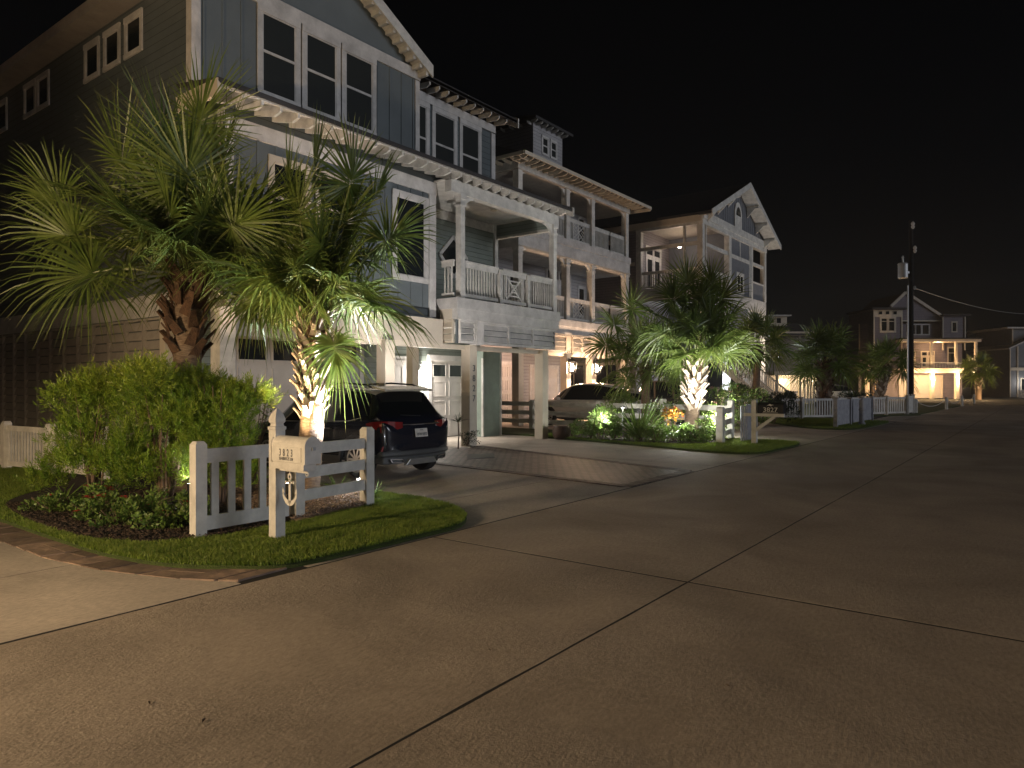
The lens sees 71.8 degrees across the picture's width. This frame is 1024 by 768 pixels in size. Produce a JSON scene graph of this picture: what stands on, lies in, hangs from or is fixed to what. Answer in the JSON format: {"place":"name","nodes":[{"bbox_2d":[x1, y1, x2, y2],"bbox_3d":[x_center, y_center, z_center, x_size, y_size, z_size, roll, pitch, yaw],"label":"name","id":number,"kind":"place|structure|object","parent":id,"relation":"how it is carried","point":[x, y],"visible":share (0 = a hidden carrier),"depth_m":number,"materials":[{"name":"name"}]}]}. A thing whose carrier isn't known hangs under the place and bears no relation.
{"place":"outdoors","nodes":[
{"label":"outdoors","id":0,"kind":"place"},
{"bbox_2d":[0,542,240,642],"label":"driveway","id":1,"kind":"structure","parent":0,"point":[37,601],"depth_m":5.63,"materials":[{"name":"concrete"}]},
{"bbox_2d":[0,522,286,581],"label":"flagstone border","id":2,"kind":"object","parent":1,"relation":"on","point":[35,544],"visible":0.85,"depth_m":6.50,"materials":[{"name":"stone"}]},
{"bbox_2d":[0,442,468,569],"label":"front lawn","id":3,"kind":"structure","parent":0,"point":[318,559],"depth_m":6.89,"materials":[{"name":"green plant"}]},
{"bbox_2d":[0,421,109,479],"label":"picket fence","id":4,"kind":"object","parent":3,"relation":"on","point":[7,429],"visible":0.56,"depth_m":13.22,"materials":[{"name":"white paint"}]},
{"bbox_2d":[0,456,288,523],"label":"grass","id":5,"kind":"structure","parent":3,"relation":"on","point":[11,481],"depth_m":11.04,"materials":[{"name":"plant"}]},
{"bbox_2d":[6,467,288,541],"bbox_3d":[-5.419,1.603,10.538,7.391,0.055,3.930,0,0,37],"label":"mulch bed","id":6,"kind":"object","parent":3,"relation":"on","point":[78,480],"visible":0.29,"depth_m":9.65,"materials":[{"name":"brown soil"}]},
{"bbox_2d":[17,489,76,512],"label":"flowering plant","id":7,"kind":"object","parent":6,"relation":"on","point":[50,501],"visible":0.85,"depth_m":8.82,"materials":[{"name":"green plant"}]},
{"bbox_2d":[14,355,155,495],"bbox_3d":[-5.871,0.611,10.015,1.842,2.085,1.776,0,0,37],"label":"hedge shrub","id":8,"kind":"object","parent":6,"relation":"on","point":[94,388],"visible":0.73,"depth_m":9.77,"materials":[{"name":"green plant"}]},
{"bbox_2d":[67,492,123,520],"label":"flowering plant","id":9,"kind":"object","parent":6,"relation":"on","point":[94,509],"visible":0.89,"depth_m":8.37,"materials":[{"name":"green plant"}]},
{"bbox_2d":[73,479,124,509],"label":"flowering plant","id":10,"kind":"object","parent":6,"relation":"on","point":[98,487],"visible":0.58,"depth_m":8.85,"materials":[{"name":"green plant"}]},
{"bbox_2d":[88,499,143,527],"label":"flowering plant","id":11,"kind":"object","parent":6,"relation":"on","point":[130,507],"visible":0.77,"depth_m":7.94,"materials":[{"name":"green plant"}]},
{"bbox_2d":[118,485,170,518],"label":"flowering plant","id":12,"kind":"object","parent":6,"relation":"on","point":[155,499],"visible":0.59,"depth_m":8.41,"materials":[{"name":"green plant"}]},
{"bbox_2d":[6,476,290,539],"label":"mulch chips","id":13,"kind":"object","parent":6,"relation":"on","point":[117,527],"visible":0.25,"depth_m":7.92,"materials":[{"name":"brown wood"}]},
{"bbox_2d":[128,502,176,529],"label":"flowering plant","id":14,"kind":"object","parent":6,"relation":"on","point":[159,517],"visible":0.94,"depth_m":7.73,"materials":[{"name":"green plant"}]},
{"bbox_2d":[0,40,316,492],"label":"palm tree","id":15,"kind":"object","parent":6,"relation":"on","point":[180,211],"visible":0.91,"depth_m":10.24,"materials":[{"name":"green plant"}]},
{"bbox_2d":[83,348,241,499],"bbox_3d":[-4.675,0.571,9.659,1.884,2.165,1.865,0,0,37],"label":"hedge shrub","id":16,"kind":"object","parent":6,"relation":"on","point":[145,373],"visible":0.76,"depth_m":9.37,"materials":[{"name":"green plant"}]},
{"bbox_2d":[170,502,209,527],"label":"flowering plant","id":17,"kind":"object","parent":6,"relation":"on","point":[180,512],"visible":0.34,"depth_m":7.90,"materials":[{"name":"green plant"}]},
{"bbox_2d":[173,489,209,512],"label":"flowering plant","id":18,"kind":"object","parent":6,"relation":"on","point":[184,497],"visible":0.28,"depth_m":8.51,"materials":[{"name":"green plant"}]},
{"bbox_2d":[148,358,288,487],"bbox_3d":[-4.036,0.622,9.771,1.558,2.062,1.575,0,0,37],"label":"hedge shrub","id":19,"kind":"object","parent":6,"relation":"on","point":[193,402],"visible":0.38,"depth_m":9.53,"materials":[{"name":"green plant"}]},
{"bbox_2d":[171,369,270,502],"bbox_3d":[-3.908,0.706,9.500,1.236,1.890,1.195,0,0,37],"label":"hedge shrub","id":20,"kind":"object","parent":6,"relation":"on","point":[237,402],"visible":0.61,"depth_m":9.40,"materials":[{"name":"green plant"}]},
{"bbox_2d":[240,380,275,489],"bbox_3d":[-3.798,0.788,10.405,0.659,1.726,0.631,0,0,-21],"label":"shrub","id":21,"kind":"object","parent":6,"relation":"on","point":[264,426],"visible":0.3,"depth_m":10.40,"materials":[{"name":"green plant"}]},
{"bbox_2d":[189,441,288,537],"bbox_3d":[-2.981,1.120,7.842,0.125,1.060,1.162,0,0,37],"label":"picket fence","id":22,"kind":"object","parent":3,"relation":"on","point":[201,456],"visible":0.8,"depth_m":7.61,"materials":[{"name":"white paint"}]},
{"bbox_2d":[268,408,320,538],"bbox_3d":[-2.232,0.945,7.216,0.681,1.410,0.197,0,0,37],"label":"mailbox","id":23,"kind":"object","parent":3,"relation":"on","point":[298,454],"visible":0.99,"depth_m":7.28,"materials":[{"name":"white paint"}]},
{"bbox_2d":[282,472,297,505],"bbox_3d":[-2.272,1.060,7.237,0.247,0.354,0.009,0,0,37],"label":"anchor ornament","id":24,"kind":"object","parent":23,"relation":"hanging from","point":[288,502],"visible":1,"depth_m":7.23,"materials":[{"name":"white paint"}]},
{"bbox_2d":[304,437,320,464],"bbox_3d":[-1.976,0.650,7.024,0.040,0.276,0.196,0,0,37],"label":"door","id":25,"kind":"structure","parent":23,"relation":"in","point":[312,445],"depth_m":7.02,"materials":[{"name":"white paint"}]},
{"bbox_2d":[226,482,364,521],"bbox_3d":[-3.071,1.583,9.850,2.838,0.055,1.964,0,0,37],"label":"bark bed","id":26,"kind":"object","parent":3,"relation":"on","point":[323,512],"visible":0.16,"depth_m":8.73,"materials":[{"name":"brown wood"}]},
{"bbox_2d":[185,105,444,488],"bbox_3d":[-2.770,-1.197,10.023,3.823,5.716,2.796,0,0,2],"label":"palm tree","id":27,"kind":"object","parent":26,"relation":"on","point":[321,268],"visible":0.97,"depth_m":9.82,"materials":[{"name":"green plant"}]},
{"bbox_2d":[290,427,373,516],"bbox_3d":[-2.244,1.105,8.925,0.147,1.090,1.338,0,0,32],"label":"rail fence","id":28,"kind":"object","parent":3,"relation":"on","point":[364,464],"visible":0.61,"depth_m":9.02,"materials":[{"name":"white paint"}]},
{"bbox_2d":[0,405,1023,767],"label":"street","id":29,"kind":"structure","parent":0,"point":[348,663],"depth_m":4.52,"materials":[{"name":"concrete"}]},
{"bbox_2d":[0,405,1023,767],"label":"road base","id":30,"kind":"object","parent":29,"relation":"attached to","point":[286,571],"depth_m":5.71,"materials":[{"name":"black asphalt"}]},
{"bbox_2d":[480,115,651,425],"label":"beach house","id":31,"kind":"structure","parent":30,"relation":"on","point":[528,154],"depth_m":32.59,"materials":[{"name":"grey wood"}]},
{"bbox_2d":[502,365,511,417],"bbox_3d":[-0.510,0.335,33.159,0.044,2.570,2.350,0,0,37],"label":"garage door","id":32,"kind":"structure","parent":31,"relation":"in","point":[506,369],"depth_m":33.50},
{"bbox_2d":[532,368,556,399],"bbox_3d":[1.641,0.385,36.014,0.044,2.470,2.300,0,0,37],"label":"garage door","id":33,"kind":"structure","parent":31,"relation":"in","point":[552,373],"depth_m":36.46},
{"bbox_2d":[0,0,1023,386],"label":"sky","id":34,"kind":"structure","parent":0,"point":[849,122],"materials":[{"name":"black"}]},
{"bbox_2d":[252,435,807,566],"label":"driveway","id":35,"kind":"structure","parent":0,"point":[494,502],"depth_m":12.36,"materials":[{"name":"concrete"}]},
{"bbox_2d":[0,0,573,469],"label":"beach house","id":36,"kind":"structure","parent":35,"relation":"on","point":[358,60],"depth_m":17.92,"materials":[{"name":"blue"}]},
{"bbox_2d":[0,97,7,133],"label":"window","id":37,"kind":"structure","parent":36,"relation":"in","point":[4,102],"depth_m":20.54,"materials":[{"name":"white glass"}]},
{"bbox_2d":[23,78,35,119],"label":"window","id":38,"kind":"structure","parent":36,"relation":"in","point":[29,89],"depth_m":19.37,"materials":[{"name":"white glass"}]},
{"bbox_2d":[36,69,49,111],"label":"window","id":39,"kind":"structure","parent":36,"relation":"in","point":[42,80],"depth_m":18.83,"materials":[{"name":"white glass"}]},
{"bbox_2d":[83,35,99,83],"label":"window","id":40,"kind":"structure","parent":36,"relation":"in","point":[91,49],"depth_m":17.05,"materials":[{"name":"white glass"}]},
{"bbox_2d":[102,22,120,72],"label":"window","id":41,"kind":"structure","parent":36,"relation":"in","point":[111,37],"depth_m":16.42,"materials":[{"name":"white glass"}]},
{"bbox_2d":[123,7,142,60],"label":"window","id":42,"kind":"structure","parent":36,"relation":"in","point":[133,23],"depth_m":15.78,"materials":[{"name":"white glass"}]},
{"bbox_2d":[257,2,300,106],"bbox_3d":[-5.226,-7.350,15.896,0.052,2.019,1.120,0,0,37],"label":"window","id":43,"kind":"structure","parent":36,"relation":"in","point":[278,34],"depth_m":15.89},
{"bbox_2d":[268,154,310,248],"bbox_3d":[-4.623,-3.759,14.753,0.052,1.858,1.040,0,0,37],"label":"window","id":44,"kind":"structure","parent":36,"relation":"in","point":[279,164],"depth_m":14.56,"materials":[{"name":"white glass"}]},
{"bbox_2d":[236,336,358,442],"bbox_3d":[-5.054,0.225,16.988,0.050,2.790,3.550,0,0,37],"label":"garage door","id":45,"kind":"structure","parent":36,"relation":"in","point":[281,371],"depth_m":16.34,"materials":[{"name":"white wood"}]},
{"bbox_2d":[301,24,340,121],"bbox_3d":[-4.528,-7.350,16.822,0.052,2.019,1.120,0,0,37],"label":"window","id":46,"kind":"structure","parent":36,"relation":"in","point":[320,53],"depth_m":16.81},
{"bbox_2d":[316,168,352,252],"bbox_3d":[-3.930,-3.759,15.671,0.052,1.858,1.040,0,0,37],"label":"window","id":47,"kind":"structure","parent":36,"relation":"in","point":[331,175],"depth_m":15.64,"materials":[{"name":"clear glass"}]},
{"bbox_2d":[341,43,376,134],"bbox_3d":[-3.830,-7.350,17.749,0.052,2.019,1.120,0,0,37],"label":"window","id":48,"kind":"structure","parent":36,"relation":"in","point":[358,69],"depth_m":17.74,"materials":[{"name":"black glass"}]},
{"bbox_2d":[395,360,405,385],"bbox_3d":[-3.361,0.445,20.638,0.109,2.350,0.880,0,0,37],"label":"door","id":49,"kind":"structure","parent":36,"relation":"in","point":[400,369],"depth_m":20.80,"materials":[{"name":"metal"}]},
{"bbox_2d":[392,188,428,283],"bbox_3d":[-2.510,-3.660,17.556,0.052,2.180,1.240,0,0,37],"label":"window","id":50,"kind":"structure","parent":36,"relation":"in","point":[419,276],"depth_m":17.64,"materials":[{"name":"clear glass"}]},
{"bbox_2d":[420,99,429,154],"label":"window","id":51,"kind":"structure","parent":36,"relation":"in","point":[424,106],"depth_m":20.69,"materials":[{"name":"white wood"}]},
{"bbox_2d":[432,105,457,165],"bbox_3d":[-2.029,-7.325,21.375,0.052,1.910,1.120,0,0,37],"label":"window","id":52,"kind":"structure","parent":36,"relation":"in","point":[444,123],"depth_m":21.37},
{"bbox_2d":[432,360,460,435],"bbox_3d":[-1.831,0.425,22.760,0.050,2.390,2.250,0,0,37],"label":"garage door","id":53,"kind":"structure","parent":36,"relation":"in","point":[446,375],"depth_m":22.50,"materials":[{"name":"white wood"}]},
{"bbox_2d":[438,235,467,278],"bbox_3d":[-1.781,-3.900,21.564,0.050,1.318,1.318,0,0,37],"label":"diamond window","id":54,"kind":"structure","parent":36,"relation":"in","point":[448,251],"depth_m":21.44,"materials":[{"name":"white paint"}]},
{"bbox_2d":[459,118,481,174],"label":"window","id":55,"kind":"structure","parent":36,"relation":"in","point":[470,134],"depth_m":22.35,"materials":[{"name":"black glass"}]},
{"bbox_2d":[250,382,447,477],"bbox_3d":[-3.363,0.799,14.054,4.393,1.701,2.184,0,0,37],"label":"parked car","id":56,"kind":"object","parent":35,"relation":"on","point":[408,425],"visible":0.7,"depth_m":12.74,"materials":[{"name":"black paint"}]},
{"bbox_2d":[436,445,692,486],"bbox_3d":[0.506,1.658,15.279,7.394,0.044,3.716,0,0,44],"label":"brick border","id":57,"kind":"object","parent":35,"relation":"on","point":[679,472],"visible":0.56,"depth_m":13.32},
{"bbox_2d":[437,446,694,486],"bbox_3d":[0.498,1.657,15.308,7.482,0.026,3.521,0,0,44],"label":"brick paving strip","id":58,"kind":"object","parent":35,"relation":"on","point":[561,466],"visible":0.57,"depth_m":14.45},
{"bbox_2d":[502,427,799,454],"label":"second lawn","id":59,"kind":"structure","parent":0,"point":[519,431],"depth_m":19.52,"materials":[{"name":"green plant"}]},
{"bbox_2d":[552,425,570,439],"bbox_3d":[1.509,1.444,21.527,0.573,0.400,0.573,0,0,37],"label":"planter","id":60,"kind":"object","parent":59,"relation":"on","point":[560,432],"visible":0.97,"depth_m":21.30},
{"bbox_2d":[502,399,733,437],"bbox_3d":[2.603,1.050,24.836,10.839,1.200,0.423,0,0,40],"label":"rail fence","id":61,"kind":"object","parent":59,"relation":"on","point":[530,412],"visible":0.57,"depth_m":25.11,"materials":[{"name":"white paint"}]},
{"bbox_2d":[573,433,729,443],"bbox_3d":[4.027,1.603,21.346,4.698,0.055,3.197,0,0,37],"label":"second mulch bed","id":62,"kind":"object","parent":59,"relation":"on","point":[642,440],"visible":0.31,"depth_m":20.45,"materials":[{"name":"brown soil"}]},
{"bbox_2d":[573,416,605,439],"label":"bed plant","id":63,"kind":"object","parent":62,"relation":"on","point":[591,431],"visible":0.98,"depth_m":20.98,"materials":[{"name":"green plant"}]},
{"bbox_2d":[586,407,612,436],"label":"bed plant","id":64,"kind":"object","parent":62,"relation":"on","point":[607,414],"visible":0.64,"depth_m":21.45,"materials":[{"name":"green plant"}]},
{"bbox_2d":[600,422,623,438],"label":"bed plant","id":65,"kind":"object","parent":62,"relation":"on","point":[615,427],"visible":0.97,"depth_m":20.48,"materials":[{"name":"green plant"}]},
{"bbox_2d":[572,278,691,420],"bbox_3d":[4.521,-0.975,24.488,3.912,5.268,4.461,0,0,37],"label":"palm tree","id":66,"kind":"object","parent":62,"relation":"on","point":[625,348],"visible":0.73,"depth_m":24.36,"materials":[{"name":"green plant"}]},
{"bbox_2d":[602,396,671,438],"bbox_3d":[3.567,0.922,20.235,1.801,1.326,1.933,0,0,37],"label":"ginger plant","id":67,"kind":"object","parent":62,"relation":"on","point":[633,420],"visible":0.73,"depth_m":20.13,"materials":[{"name":"green plant"}]},
{"bbox_2d":[623,420,654,440],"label":"bed plant","id":68,"kind":"object","parent":62,"relation":"on","point":[635,437],"visible":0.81,"depth_m":20.02,"materials":[{"name":"green plant"}]},
{"bbox_2d":[641,424,669,441],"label":"bed plant","id":69,"kind":"object","parent":62,"relation":"on","point":[658,437],"visible":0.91,"depth_m":19.82,"materials":[{"name":"green plant"}]},
{"bbox_2d":[643,401,675,431],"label":"bed plant","id":70,"kind":"object","parent":62,"relation":"on","point":[654,418],"visible":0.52,"depth_m":21.91,"materials":[{"name":"green plant"}]},
{"bbox_2d":[662,406,683,438],"bbox_3d":[4.688,1.099,20.714,0.680,1.007,0.820,0,0,-1],"label":"croton","id":71,"kind":"object","parent":62,"relation":"on","point":[672,413],"visible":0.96,"depth_m":20.62,"materials":[{"name":"orange plant"}]},
{"bbox_2d":[662,425,689,441],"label":"bed plant","id":72,"kind":"object","parent":62,"relation":"on","point":[675,430],"visible":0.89,"depth_m":19.70,"materials":[{"name":"green plant"}]},
{"bbox_2d":[682,429,712,442],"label":"bed plant","id":73,"kind":"object","parent":62,"relation":"on","point":[701,437],"visible":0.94,"depth_m":19.53,"materials":[{"name":"green plant"}]},
{"bbox_2d":[622,250,777,428],"bbox_3d":[5.424,-1.263,21.099,4.178,5.860,3.812,0,0,37],"label":"palm tree","id":74,"kind":"object","parent":62,"relation":"on","point":[705,323],"visible":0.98,"depth_m":21.05,"materials":[{"name":"green plant"}]},
{"bbox_2d":[693,416,715,439],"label":"bed plant","id":75,"kind":"object","parent":62,"relation":"on","point":[706,429],"visible":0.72,"depth_m":20.13,"materials":[{"name":"green plant"}]},
{"bbox_2d":[716,407,730,442],"bbox_3d":[6.173,1.130,20.320,0.215,1.040,1.879,0,0,29],"label":"rail fence","id":76,"kind":"object","parent":59,"relation":"on","point":[721,421],"visible":0.93,"depth_m":19.53,"materials":[{"name":"white paint"}]},
{"bbox_2d":[740,404,750,440],"bbox_3d":[6.784,1.082,20.409,0.111,1.057,0.840,0,0,37],"label":"wooden screen","id":77,"kind":"object","parent":59,"relation":"on","point":[745,427],"visible":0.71,"depth_m":20.21,"materials":[{"name":"grey wood"}]},
{"bbox_2d":[744,400,785,442],"bbox_3d":[6.829,1.025,19.165,1.080,1.250,0.248,0,0,37],"label":"mailbox","id":78,"kind":"object","parent":59,"relation":"on","point":[773,410],"visible":1,"depth_m":19.12,"materials":[{"name":"white paint"}]},
{"bbox_2d":[571,182,780,404],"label":"beach house","id":79,"kind":"structure","parent":0,"point":[732,225],"depth_m":43.41,"materials":[{"name":"beige wood"}]},
{"bbox_2d":[571,363,585,385],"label":"window","id":80,"kind":"structure","parent":79,"relation":"in","point":[577,378],"depth_m":44.39,"materials":[{"name":"black glass"}]},
{"bbox_2d":[596,362,615,383],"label":"window","id":81,"kind":"structure","parent":79,"relation":"in","point":[603,373],"depth_m":43.26,"materials":[{"name":"black glass"}]},
{"bbox_2d":[645,245,661,288],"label":"french door","id":82,"kind":"structure","parent":79,"relation":"in","point":[652,263],"depth_m":43.63,"materials":[{"name":"white paint"}]},
{"bbox_2d":[734,202,741,229],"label":"half round window","id":83,"kind":"structure","parent":79,"relation":"in","point":[737,212],"depth_m":43.93,"materials":[{"name":"white paint"}]},
{"bbox_2d":[713,354,797,414],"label":"staircase","id":84,"kind":"structure","parent":79,"relation":"attached to","point":[749,380],"depth_m":39.04,"materials":[{"name":"white paint"}]},
{"bbox_2d":[502,418,892,442],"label":"second driveway","id":85,"kind":"structure","parent":0,"point":[782,432],"depth_m":24.59,"materials":[{"name":"concrete"}]},
{"bbox_2d":[548,383,650,424],"bbox_3d":[3.087,0.782,28.856,4.900,1.736,2.160,0,0,37],"label":"parked car","id":86,"kind":"object","parent":85,"relation":"on","point":[583,393],"visible":0.28,"depth_m":28.11,"materials":[{"name":"silver metal"}]},
{"bbox_2d":[602,391,640,430],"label":"oleander","id":87,"kind":"object","parent":85,"relation":"on","point":[627,398],"visible":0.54,"depth_m":25.02,"materials":[{"name":"green plant"}]},
{"bbox_2d":[624,380,710,424],"bbox_3d":[6.364,0.722,30.628,4.300,1.855,2.180,0,0,37],"label":"parked car","id":88,"kind":"object","parent":85,"relation":"on","point":[663,392],"visible":0.2,"depth_m":29.74,"materials":[{"name":"grey paint"}]},
{"bbox_2d":[685,381,740,427],"bbox_3d":[6.482,0.721,22.943,1.822,1.779,1.487,0,0,-9],"label":"oleander","id":89,"kind":"object","parent":85,"relation":"on","point":[707,412],"visible":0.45,"depth_m":22.83,"materials":[{"name":"green plant"}]},
{"bbox_2d":[726,382,772,430],"bbox_3d":[8.134,0.771,24.032,1.746,1.825,1.785,0,0,37],"label":"oleander","id":90,"kind":"object","parent":85,"relation":"on","point":[754,396],"visible":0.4,"depth_m":23.88,"materials":[{"name":"green plant"}]},
{"bbox_2d":[720,304,799,395],"bbox_3d":[12.428,-1.190,35.598,4.209,5.811,3.950,0,0,37],"label":"palm tree","id":91,"kind":"object","parent":85,"relation":"on","point":[756,323],"visible":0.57,"depth_m":35.08,"materials":[{"name":"green plant"}]},
{"bbox_2d":[739,315,821,402],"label":"beach house","id":92,"kind":"structure","parent":0,"point":[797,328],"depth_m":63.60,"materials":[{"name":"beige wood"}]},
{"bbox_2d":[738,417,888,429],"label":"third lawn","id":93,"kind":"structure","parent":0,"point":[831,428],"depth_m":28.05,"materials":[{"name":"green plant"}]},
{"bbox_2d":[750,390,800,423],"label":"dark bush","id":94,"kind":"object","parent":93,"relation":"on","point":[788,395],"visible":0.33,"depth_m":29.16,"materials":[{"name":"green plant"}]},
{"bbox_2d":[720,397,838,418],"bbox_3d":[12.718,1.110,33.485,6.588,1.080,0.321,0,0,-16],"label":"picket fence","id":95,"kind":"object","parent":93,"relation":"on","point":[801,400],"visible":0.44,"depth_m":33.90,"materials":[{"name":"white wood"}]},
{"bbox_2d":[832,396,874,426],"bbox_3d":[14.248,1.070,29.363,0.240,1.160,6.574,0,0,38],"label":"board fence","id":96,"kind":"object","parent":93,"relation":"on","point":[845,411],"visible":0.79,"depth_m":28.46,"materials":[{"name":"grey wood"}]},
{"bbox_2d":[711,401,959,415],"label":"lawn","id":97,"kind":"structure","parent":0,"point":[922,409],"depth_m":48.37,"materials":[{"name":"green plant"}]},
{"bbox_2d":[785,318,872,414],"bbox_3d":[16.878,-1.042,37.880,4.579,5.450,4.859,0,0,37],"label":"palm tree","id":98,"kind":"object","parent":97,"relation":"on","point":[826,368],"visible":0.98,"depth_m":37.62,"materials":[{"name":"green plant"}]},
{"bbox_2d":[831,395,907,414],"bbox_3d":[19.035,1.110,37.411,6.333,1.080,0.374,0,0,-29],"label":"picket fence","id":99,"kind":"object","parent":97,"relation":"on","point":[898,405],"visible":0.58,"depth_m":38.06,"materials":[{"name":"white wood"}]},
{"bbox_2d":[852,332,924,409],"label":"palm tree","id":100,"kind":"object","parent":97,"relation":"on","point":[885,370],"visible":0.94,"depth_m":45.48,"materials":[{"name":"green plant"}]},
{"bbox_2d":[897,220,916,412],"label":"utility pole","id":101,"kind":"object","parent":97,"relation":"on","point":[904,272],"visible":0.96,"depth_m":40.39,"materials":[{"name":"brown wood"}]},
{"bbox_2d":[709,387,1023,405],"bbox_3d":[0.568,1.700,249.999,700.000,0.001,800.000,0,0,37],"label":"ground","id":102,"kind":"structure","parent":0,"point":[967,397],"depth_m":77.71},
{"bbox_2d":[852,347,893,394],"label":"palm tree","id":103,"kind":"object","parent":102,"relation":"on","point":[864,359],"visible":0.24,"depth_m":77.89,"materials":[{"name":"green plant"}]},
{"bbox_2d":[830,291,982,398],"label":"beach house","id":104,"kind":"structure","parent":102,"relation":"on","point":[939,339],"depth_m":86.08,"materials":[{"name":"grey wood"}]},
{"bbox_2d":[914,377,940,397],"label":"garage door","id":105,"kind":"structure","parent":104,"relation":"in","point":[922,382],"depth_m":86.10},
{"bbox_2d":[955,350,1003,399],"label":"palm tree","id":106,"kind":"object","parent":102,"relation":"on","point":[976,377],"visible":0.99,"depth_m":77.72,"materials":[{"name":"green plant"}]},
{"bbox_2d":[966,327,1023,397],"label":"beach house","id":107,"kind":"structure","parent":102,"relation":"on","point":[1003,347],"depth_m":96.34,"materials":[{"name":"blue"}]},
{"bbox_2d":[873,408,949,421],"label":"driveway","id":108,"kind":"structure","parent":0,"point":[895,418],"depth_m":35.94,"materials":[{"name":"concrete"}]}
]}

